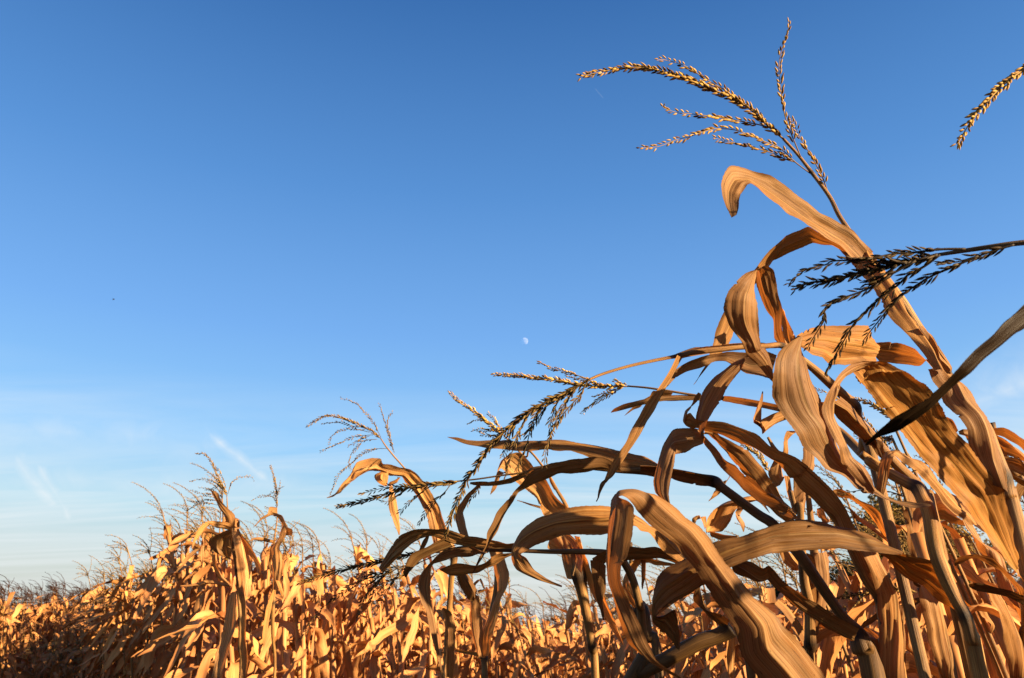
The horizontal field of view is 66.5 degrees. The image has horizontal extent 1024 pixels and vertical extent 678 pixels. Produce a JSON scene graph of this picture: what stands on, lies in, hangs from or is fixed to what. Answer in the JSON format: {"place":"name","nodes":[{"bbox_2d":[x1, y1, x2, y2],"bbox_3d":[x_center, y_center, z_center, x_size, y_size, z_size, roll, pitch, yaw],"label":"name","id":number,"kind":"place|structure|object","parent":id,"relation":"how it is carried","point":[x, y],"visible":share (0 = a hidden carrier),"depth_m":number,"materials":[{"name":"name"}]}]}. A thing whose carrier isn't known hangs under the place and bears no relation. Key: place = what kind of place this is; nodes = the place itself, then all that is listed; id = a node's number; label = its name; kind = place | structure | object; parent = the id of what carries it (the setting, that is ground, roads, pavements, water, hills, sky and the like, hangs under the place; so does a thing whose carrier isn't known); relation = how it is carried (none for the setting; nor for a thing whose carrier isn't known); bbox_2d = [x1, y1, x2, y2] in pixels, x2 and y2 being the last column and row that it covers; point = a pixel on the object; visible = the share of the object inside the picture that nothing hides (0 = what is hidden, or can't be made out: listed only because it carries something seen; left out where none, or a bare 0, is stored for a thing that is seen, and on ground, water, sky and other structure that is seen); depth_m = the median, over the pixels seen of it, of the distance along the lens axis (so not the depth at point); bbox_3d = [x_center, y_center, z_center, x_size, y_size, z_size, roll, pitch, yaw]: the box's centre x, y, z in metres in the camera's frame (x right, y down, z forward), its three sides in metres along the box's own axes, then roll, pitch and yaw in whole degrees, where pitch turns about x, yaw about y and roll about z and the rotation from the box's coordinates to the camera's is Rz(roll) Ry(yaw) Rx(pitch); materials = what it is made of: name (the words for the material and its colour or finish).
{"place":"outdoors","nodes":[
{"label":"outdoors","id":0,"kind":"place"},
{"bbox_2d":[0,0,1023,633],"label":"sky","id":1,"kind":"structure","parent":0,"point":[287,210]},
{"bbox_3d":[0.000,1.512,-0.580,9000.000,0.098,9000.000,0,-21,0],"label":"ground","id":2,"kind":"structure","parent":0,"visible":0},
{"bbox_2d":[0,601,16,677],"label":"maize plant","id":3,"kind":"object","parent":2,"relation":"on","point":[14,663],"visible":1,"depth_m":9.13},
{"bbox_2d":[48,561,114,677],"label":"maize plant","id":4,"kind":"object","parent":2,"relation":"on","point":[90,652],"visible":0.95,"depth_m":8.54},
{"bbox_2d":[74,555,126,677],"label":"maize plant","id":5,"kind":"object","parent":2,"relation":"on","point":[94,593],"visible":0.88,"depth_m":8.42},
{"bbox_2d":[66,538,148,677],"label":"maize plant","id":6,"kind":"object","parent":2,"relation":"on","point":[116,651],"visible":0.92,"depth_m":7.33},
{"bbox_2d":[78,554,149,677],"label":"maize plant","id":7,"kind":"object","parent":2,"relation":"on","point":[120,663],"visible":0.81,"depth_m":7.63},
{"bbox_2d":[70,560,159,670],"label":"maize plant","id":8,"kind":"object","parent":2,"relation":"on","point":[105,627],"visible":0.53,"depth_m":7.77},
{"bbox_2d":[79,571,153,677],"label":"maize plant","id":9,"kind":"object","parent":2,"relation":"on","point":[111,634],"visible":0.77,"depth_m":7.37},
{"bbox_2d":[96,534,155,674],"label":"maize plant","id":10,"kind":"object","parent":2,"relation":"on","point":[128,584],"visible":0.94,"depth_m":7.32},
{"bbox_2d":[93,530,173,677],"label":"maize plant","id":11,"kind":"object","parent":2,"relation":"on","point":[140,666],"visible":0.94,"depth_m":6.83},
{"bbox_2d":[122,554,169,676],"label":"maize plant","id":12,"kind":"object","parent":2,"relation":"on","point":[134,647],"visible":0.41,"depth_m":6.92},
{"bbox_2d":[139,519,184,674],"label":"maize plant","id":13,"kind":"object","parent":2,"relation":"on","point":[158,601],"visible":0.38,"depth_m":6.26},
{"bbox_2d":[130,482,196,677],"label":"maize plant","id":14,"kind":"object","parent":2,"relation":"on","point":[153,580],"visible":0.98,"depth_m":5.67,"materials":[{"name":"plant"}]},
{"bbox_2d":[137,516,194,651],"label":"maize plant","id":15,"kind":"object","parent":2,"relation":"on","point":[166,590],"visible":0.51,"depth_m":6.84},
{"bbox_2d":[148,511,184,677],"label":"maize plant","id":16,"kind":"object","parent":2,"relation":"on","point":[163,657],"visible":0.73,"depth_m":5.99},
{"bbox_2d":[158,483,199,674],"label":"maize plant","id":17,"kind":"object","parent":2,"relation":"on","point":[189,611],"visible":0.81,"depth_m":6.05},
{"bbox_2d":[157,509,209,667],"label":"maize plant","id":18,"kind":"object","parent":2,"relation":"on","point":[171,608],"visible":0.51,"depth_m":5.76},
{"bbox_2d":[137,518,256,677],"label":"maize plant","id":19,"kind":"object","parent":2,"relation":"on","point":[181,672],"visible":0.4,"depth_m":4.72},
{"bbox_2d":[132,520,262,677],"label":"maize plant","id":20,"kind":"object","parent":2,"relation":"on","point":[211,623],"visible":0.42,"depth_m":4.84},
{"bbox_2d":[163,523,238,677],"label":"maize plant","id":21,"kind":"object","parent":2,"relation":"on","point":[233,671],"visible":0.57,"depth_m":4.48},
{"bbox_2d":[174,497,228,677],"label":"maize plant","id":22,"kind":"object","parent":2,"relation":"on","point":[207,638],"visible":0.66,"depth_m":5.00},
{"bbox_2d":[162,482,247,677],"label":"maize plant","id":23,"kind":"object","parent":2,"relation":"on","point":[199,602],"visible":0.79,"depth_m":5.41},
{"bbox_2d":[182,488,237,677],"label":"maize plant","id":24,"kind":"object","parent":2,"relation":"on","point":[197,563],"visible":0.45,"depth_m":5.59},
{"bbox_2d":[175,452,260,677],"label":"maize plant","id":25,"kind":"object","parent":2,"relation":"on","point":[230,540],"visible":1,"depth_m":2.93,"materials":[{"name":"brown plant"}]},
{"bbox_2d":[153,463,283,677],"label":"maize plant","id":26,"kind":"object","parent":2,"relation":"on","point":[210,654],"visible":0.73,"depth_m":4.62,"materials":[{"name":"plant"}]},
{"bbox_2d":[176,527,291,673],"bbox_3d":[-1.795,2.493,5.403,1.322,2.458,0.619,18,-28,-39],"label":"maize plant","id":27,"kind":"object","parent":2,"relation":"on","point":[255,600],"visible":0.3,"depth_m":5.59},
{"bbox_2d":[243,504,277,677],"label":"maize plant","id":28,"kind":"object","parent":2,"relation":"on","point":[261,602],"visible":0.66,"depth_m":5.40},
{"bbox_2d":[229,508,299,677],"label":"maize plant","id":29,"kind":"object","parent":2,"relation":"on","point":[255,593],"visible":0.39,"depth_m":5.38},
{"bbox_2d":[215,500,321,676],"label":"maize plant","id":30,"kind":"object","parent":2,"relation":"on","point":[267,589],"visible":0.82,"depth_m":5.17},
{"bbox_2d":[249,465,292,677],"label":"maize plant","id":31,"kind":"object","parent":2,"relation":"on","point":[275,556],"visible":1,"depth_m":3.41,"materials":[{"name":"brown plant"}]},
{"bbox_2d":[211,524,333,677],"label":"maize plant","id":32,"kind":"object","parent":2,"relation":"on","point":[290,627],"visible":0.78,"depth_m":4.69,"materials":[{"name":"plant"}]},
{"bbox_2d":[252,506,303,677],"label":"maize plant","id":33,"kind":"object","parent":2,"relation":"on","point":[285,656],"visible":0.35,"depth_m":4.85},
{"bbox_2d":[280,521,329,677],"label":"maize plant","id":34,"kind":"object","parent":2,"relation":"on","point":[321,651],"visible":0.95,"depth_m":4.68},
{"bbox_2d":[292,521,342,677],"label":"maize plant","id":35,"kind":"object","parent":2,"relation":"on","point":[314,593],"visible":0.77,"depth_m":5.77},
{"bbox_2d":[276,522,362,677],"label":"maize plant","id":36,"kind":"object","parent":2,"relation":"on","point":[345,647],"visible":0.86,"depth_m":5.46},
{"bbox_2d":[306,543,350,677],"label":"maize plant","id":37,"kind":"object","parent":2,"relation":"on","point":[337,658],"visible":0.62,"depth_m":6.21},
{"bbox_2d":[311,537,351,677],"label":"maize plant","id":38,"kind":"object","parent":2,"relation":"on","point":[337,627],"visible":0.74,"depth_m":6.36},
{"bbox_2d":[315,508,381,677],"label":"maize plant","id":39,"kind":"object","parent":2,"relation":"on","point":[374,667],"visible":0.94,"depth_m":5.57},
{"bbox_2d":[335,556,369,677],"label":"maize plant","id":40,"kind":"object","parent":2,"relation":"on","point":[356,637],"visible":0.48,"depth_m":5.98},
{"bbox_2d":[336,545,387,677],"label":"maize plant","id":41,"kind":"object","parent":2,"relation":"on","point":[362,628],"visible":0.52,"depth_m":5.71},
{"bbox_2d":[334,513,422,677],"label":"maize plant","id":42,"kind":"object","parent":2,"relation":"on","point":[379,617],"visible":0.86,"depth_m":5.81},
{"bbox_2d":[305,398,457,677],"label":"maize plant","id":43,"kind":"object","parent":2,"relation":"on","point":[434,515],"visible":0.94,"depth_m":2.86,"materials":[{"name":"brown plant"}]},
{"bbox_2d":[364,552,415,677],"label":"maize plant","id":44,"kind":"object","parent":2,"relation":"on","point":[400,644],"visible":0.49,"depth_m":5.16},
{"bbox_2d":[363,554,444,666],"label":"maize plant","id":45,"kind":"object","parent":2,"relation":"on","point":[416,644],"visible":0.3,"depth_m":6.53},
{"bbox_2d":[346,533,462,677],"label":"maize plant","id":46,"kind":"object","parent":2,"relation":"on","point":[390,657],"visible":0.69,"depth_m":5.31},
{"bbox_2d":[378,533,438,674],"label":"maize plant","id":47,"kind":"object","parent":2,"relation":"on","point":[412,584],"visible":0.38,"depth_m":6.21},
{"bbox_2d":[395,547,439,677],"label":"maize plant","id":48,"kind":"object","parent":2,"relation":"on","point":[409,606],"visible":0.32,"depth_m":4.93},
{"bbox_2d":[354,514,486,677],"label":"maize plant","id":49,"kind":"object","parent":2,"relation":"on","point":[403,622],"visible":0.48,"depth_m":4.67,"materials":[{"name":"plant"}]},
{"bbox_2d":[431,557,474,677],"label":"maize plant","id":50,"kind":"object","parent":2,"relation":"on","point":[471,674],"visible":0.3,"depth_m":6.09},
{"bbox_2d":[434,552,508,677],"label":"maize plant","id":51,"kind":"object","parent":2,"relation":"on","point":[481,635],"visible":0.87,"depth_m":2.20,"materials":[{"name":"brown plant"}]},
{"bbox_2d":[296,482,649,677],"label":"maize plant","id":52,"kind":"object","parent":2,"relation":"on","point":[470,546],"visible":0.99,"depth_m":1.52,"materials":[{"name":"brown plant"}]},
{"bbox_2d":[460,557,509,677],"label":"maize plant","id":53,"kind":"object","parent":2,"relation":"on","point":[465,671],"visible":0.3,"depth_m":5.62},
{"bbox_2d":[469,554,502,677],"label":"maize plant","id":54,"kind":"object","parent":2,"relation":"on","point":[488,597],"visible":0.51,"depth_m":5.77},
{"bbox_2d":[466,557,539,677],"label":"maize plant","id":55,"kind":"object","parent":2,"relation":"on","point":[527,633],"visible":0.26,"depth_m":5.20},
{"bbox_2d":[479,570,528,677],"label":"maize plant","id":56,"kind":"object","parent":2,"relation":"on","point":[505,635],"visible":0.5,"depth_m":6.36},
{"bbox_2d":[477,591,531,677],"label":"maize plant","id":57,"kind":"object","parent":2,"relation":"on","point":[500,670],"visible":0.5,"depth_m":5.39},
{"bbox_2d":[0,525,1018,677],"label":"maize crop","id":58,"kind":"object","parent":2,"relation":"on","point":[37,622],"visible":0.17,"depth_m":11.01,"materials":[{"name":"plant"}]},
{"bbox_2d":[476,585,579,677],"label":"maize plant","id":59,"kind":"object","parent":2,"relation":"on","point":[495,648],"visible":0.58,"depth_m":4.96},
{"bbox_2d":[499,607,557,677],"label":"maize plant","id":60,"kind":"object","parent":2,"relation":"on","point":[537,649],"visible":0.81,"depth_m":4.82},
{"bbox_2d":[447,390,623,677],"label":"maize plant","id":61,"kind":"object","parent":2,"relation":"on","point":[578,572],"visible":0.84,"depth_m":2.28,"materials":[{"name":"brown plant"}]},
{"bbox_2d":[505,587,583,677],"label":"maize plant","id":62,"kind":"object","parent":2,"relation":"on","point":[519,614],"visible":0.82,"depth_m":6.25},
{"bbox_2d":[524,587,584,677],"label":"maize plant","id":63,"kind":"object","parent":2,"relation":"on","point":[555,671],"visible":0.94,"depth_m":6.05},
{"bbox_2d":[548,596,579,677],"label":"maize plant","id":64,"kind":"object","parent":2,"relation":"on","point":[559,630],"visible":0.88,"depth_m":5.90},
{"bbox_2d":[535,575,616,677],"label":"maize plant","id":65,"kind":"object","parent":2,"relation":"on","point":[573,651],"visible":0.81,"depth_m":5.73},
{"bbox_2d":[543,555,612,677],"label":"maize plant","id":66,"kind":"object","parent":2,"relation":"on","point":[570,611],"visible":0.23,"depth_m":4.70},
{"bbox_2d":[569,583,620,677],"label":"maize plant","id":67,"kind":"object","parent":2,"relation":"on","point":[604,671],"visible":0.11,"depth_m":4.34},
{"bbox_2d":[579,586,630,677],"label":"maize plant","id":68,"kind":"object","parent":2,"relation":"on","point":[612,636],"visible":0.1,"depth_m":4.83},
{"bbox_2d":[335,437,885,677],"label":"maize plant","id":69,"kind":"object","parent":2,"relation":"on","point":[864,645],"visible":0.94,"depth_m":1.51,"materials":[{"name":"brown plant"}]},
{"bbox_2d":[594,575,650,677],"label":"maize plant","id":70,"kind":"object","parent":2,"relation":"on","point":[606,629],"visible":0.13,"depth_m":3.58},
{"bbox_2d":[511,505,756,677],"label":"maize plant","id":71,"kind":"object","parent":2,"relation":"on","point":[586,520],"visible":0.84,"depth_m":1.38,"materials":[{"name":"brown plant"}]},
{"bbox_2d":[587,546,682,677],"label":"maize plant","id":72,"kind":"object","parent":2,"relation":"on","point":[619,658],"visible":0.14,"depth_m":3.87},
{"bbox_2d":[610,564,674,677],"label":"maize plant","id":73,"kind":"object","parent":2,"relation":"on","point":[650,589],"visible":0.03,"depth_m":4.13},
{"bbox_2d":[632,544,715,677],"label":"maize plant","id":74,"kind":"object","parent":2,"relation":"on","point":[688,630],"visible":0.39,"depth_m":3.71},
{"bbox_2d":[624,588,736,677],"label":"maize plant","id":75,"kind":"object","parent":2,"relation":"on","point":[641,666],"visible":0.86,"depth_m":1.30,"materials":[{"name":"brown plant"}]},
{"bbox_2d":[659,593,713,677],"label":"maize plant","id":76,"kind":"object","parent":2,"relation":"on","point":[684,663],"visible":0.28,"depth_m":3.27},
{"bbox_2d":[652,579,720,677],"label":"maize plant","id":77,"kind":"object","parent":2,"relation":"on","point":[696,671],"visible":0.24,"depth_m":4.26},
{"bbox_2d":[622,496,769,677],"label":"maize plant","id":78,"kind":"object","parent":2,"relation":"on","point":[719,518],"visible":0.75,"depth_m":2.01,"materials":[{"name":"brown plant"}]},
{"bbox_2d":[676,585,725,674],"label":"maize plant","id":79,"kind":"object","parent":2,"relation":"on","point":[719,647],"visible":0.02,"depth_m":3.21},
{"bbox_2d":[443,265,970,677],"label":"maize plant","id":80,"kind":"object","parent":2,"relation":"on","point":[740,307],"visible":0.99,"depth_m":1.37,"materials":[{"name":"brown plant"}]},
{"bbox_2d":[490,361,931,677],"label":"maize plant","id":81,"kind":"object","parent":2,"relation":"on","point":[765,424],"visible":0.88,"depth_m":1.57,"materials":[{"name":"brown plant"}]},
{"bbox_2d":[683,534,744,677],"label":"maize plant","id":82,"kind":"object","parent":2,"relation":"on","point":[690,615],"visible":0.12,"depth_m":2.93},
{"bbox_2d":[606,489,825,677],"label":"maize plant","id":83,"kind":"object","parent":2,"relation":"on","point":[769,645],"visible":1,"depth_m":1.19,"materials":[{"name":"brown plant"}]},
{"bbox_2d":[675,573,761,677],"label":"maize plant","id":84,"kind":"object","parent":2,"relation":"on","point":[706,621],"visible":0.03,"depth_m":3.68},
{"bbox_2d":[653,428,816,660],"bbox_3d":[0.471,1.161,1.226,0.257,2.011,0.516,-9,-23,23],"label":"maize plant","id":85,"kind":"object","parent":2,"relation":"on","point":[756,483],"visible":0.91,"depth_m":1.41,"materials":[{"name":"brown plant"}]},
{"bbox_2d":[720,600,794,677],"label":"maize plant","id":86,"kind":"object","parent":2,"relation":"on","point":[775,609],"depth_m":2.35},
{"bbox_2d":[722,523,800,665],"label":"maize plant","id":87,"kind":"object","parent":2,"relation":"on","point":[791,607],"visible":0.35,"depth_m":3.03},
{"bbox_2d":[724,531,857,669],"bbox_3d":[1.206,1.819,3.075,1.014,2.049,0.366,8,-22,-20],"label":"maize plant","id":88,"kind":"object","parent":2,"relation":"on","point":[770,595],"visible":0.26,"depth_m":3.18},
{"bbox_2d":[683,392,906,677],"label":"maize plant","id":89,"kind":"object","parent":2,"relation":"on","point":[873,575],"visible":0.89,"depth_m":1.40,"materials":[{"name":"brown plant"}]},
{"bbox_2d":[740,443,854,672],"bbox_3d":[0.873,1.360,2.029,0.354,2.218,0.108,8,-22,-19],"label":"maize plant","id":90,"kind":"object","parent":2,"relation":"on","point":[767,468],"visible":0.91,"depth_m":2.31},
{"bbox_2d":[576,17,1023,588],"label":"maize plant","id":91,"kind":"object","parent":2,"relation":"on","point":[974,475],"visible":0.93,"depth_m":1.39,"materials":[{"name":"brown plant"}]},
{"bbox_2d":[776,520,844,677],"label":"maize plant","id":92,"kind":"object","parent":2,"relation":"on","point":[833,587],"visible":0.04,"depth_m":3.14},
{"bbox_2d":[652,325,988,677],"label":"maize plant","id":93,"kind":"object","parent":2,"relation":"on","point":[797,399],"visible":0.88,"depth_m":1.25,"materials":[{"name":"brown plant"}]},
{"bbox_2d":[780,495,894,667],"bbox_3d":[1.426,1.631,2.760,0.851,2.176,0.723,3,-21,-7],"label":"maize plant","id":94,"kind":"object","parent":2,"relation":"on","point":[852,587],"visible":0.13,"depth_m":2.95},
{"bbox_2d":[814,513,876,636],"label":"maize plant","id":95,"kind":"object","parent":2,"relation":"on","point":[873,626],"visible":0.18,"depth_m":2.83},
{"bbox_2d":[801,459,900,634],"bbox_3d":[1.342,1.455,2.378,0.671,2.230,0.640,-1,-21,2],"label":"maize plant","id":96,"kind":"object","parent":2,"relation":"on","point":[832,477],"visible":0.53,"depth_m":2.72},
{"bbox_2d":[804,508,904,677],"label":"maize plant","id":97,"kind":"object","parent":2,"relation":"on","point":[832,644],"visible":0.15,"depth_m":1.95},
{"bbox_2d":[709,431,1020,676],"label":"maize plant","id":98,"kind":"object","parent":2,"relation":"on","point":[820,561],"visible":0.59,"depth_m":1.84,"materials":[{"name":"brown plant"}]},
{"bbox_2d":[836,498,918,677],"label":"maize plant","id":99,"kind":"object","parent":2,"relation":"on","point":[847,641],"visible":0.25,"depth_m":2.25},
{"bbox_2d":[847,491,929,662],"bbox_3d":[1.253,1.535,2.368,0.523,2.073,0.844,-5,-22,13],"label":"maize plant","id":100,"kind":"object","parent":2,"relation":"on","point":[865,614],"visible":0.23,"depth_m":2.57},
{"bbox_2d":[783,240,1023,445],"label":"maize plant","id":101,"kind":"object","parent":2,"relation":"on","point":[1012,325],"visible":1,"depth_m":0.93,"materials":[{"name":"brown plant"}]},
{"bbox_2d":[861,582,957,677],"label":"maize plant","id":102,"kind":"object","parent":2,"relation":"on","point":[937,635],"visible":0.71,"depth_m":1.40,"materials":[{"name":"brown plant"}]},
{"bbox_2d":[802,387,1020,677],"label":"maize plant","id":103,"kind":"object","parent":2,"relation":"on","point":[918,539],"visible":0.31,"depth_m":1.63,"materials":[{"name":"plant"}]},
{"bbox_2d":[850,494,976,585],"bbox_3d":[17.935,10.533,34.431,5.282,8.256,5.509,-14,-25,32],"label":"plant","id":104,"kind":"object","parent":2,"relation":"on","point":[893,504],"visible":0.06,"depth_m":35.55,"materials":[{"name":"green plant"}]},
{"bbox_2d":[853,396,1009,677],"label":"maize plant","id":105,"kind":"object","parent":2,"relation":"on","point":[975,602],"visible":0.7,"depth_m":1.82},
{"bbox_2d":[872,479,1003,677],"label":"maize plant","id":106,"kind":"object","parent":2,"relation":"on","point":[992,673],"visible":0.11,"depth_m":2.32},
{"bbox_2d":[858,440,1020,665],"bbox_3d":[1.317,1.242,1.693,1.058,2.138,0.382,-9,-23,22],"label":"maize plant","id":107,"kind":"object","parent":2,"relation":"on","point":[961,545],"visible":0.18,"depth_m":1.95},
{"bbox_2d":[881,435,1003,677],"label":"maize plant","id":108,"kind":"object","parent":2,"relation":"on","point":[889,438],"visible":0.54,"depth_m":1.82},
{"bbox_2d":[871,466,1020,677],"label":"maize plant","id":109,"kind":"object","parent":2,"relation":"on","point":[970,573],"visible":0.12,"depth_m":1.96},
{"bbox_2d":[947,417,1023,498],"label":"maize plant","id":110,"kind":"object","parent":2,"relation":"on","point":[1015,462],"visible":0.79,"depth_m":1.89,"materials":[{"name":"brown plant"}]},
{"bbox_2d":[950,63,1023,149],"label":"maize plant","id":111,"kind":"object","parent":2,"relation":"on","point":[995,89],"visible":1,"depth_m":1.13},
{"bbox_2d":[954,555,1023,677],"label":"maize plant","id":112,"kind":"object","parent":2,"relation":"on","point":[1013,637],"visible":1,"depth_m":1.48,"materials":[{"name":"brown plant"}]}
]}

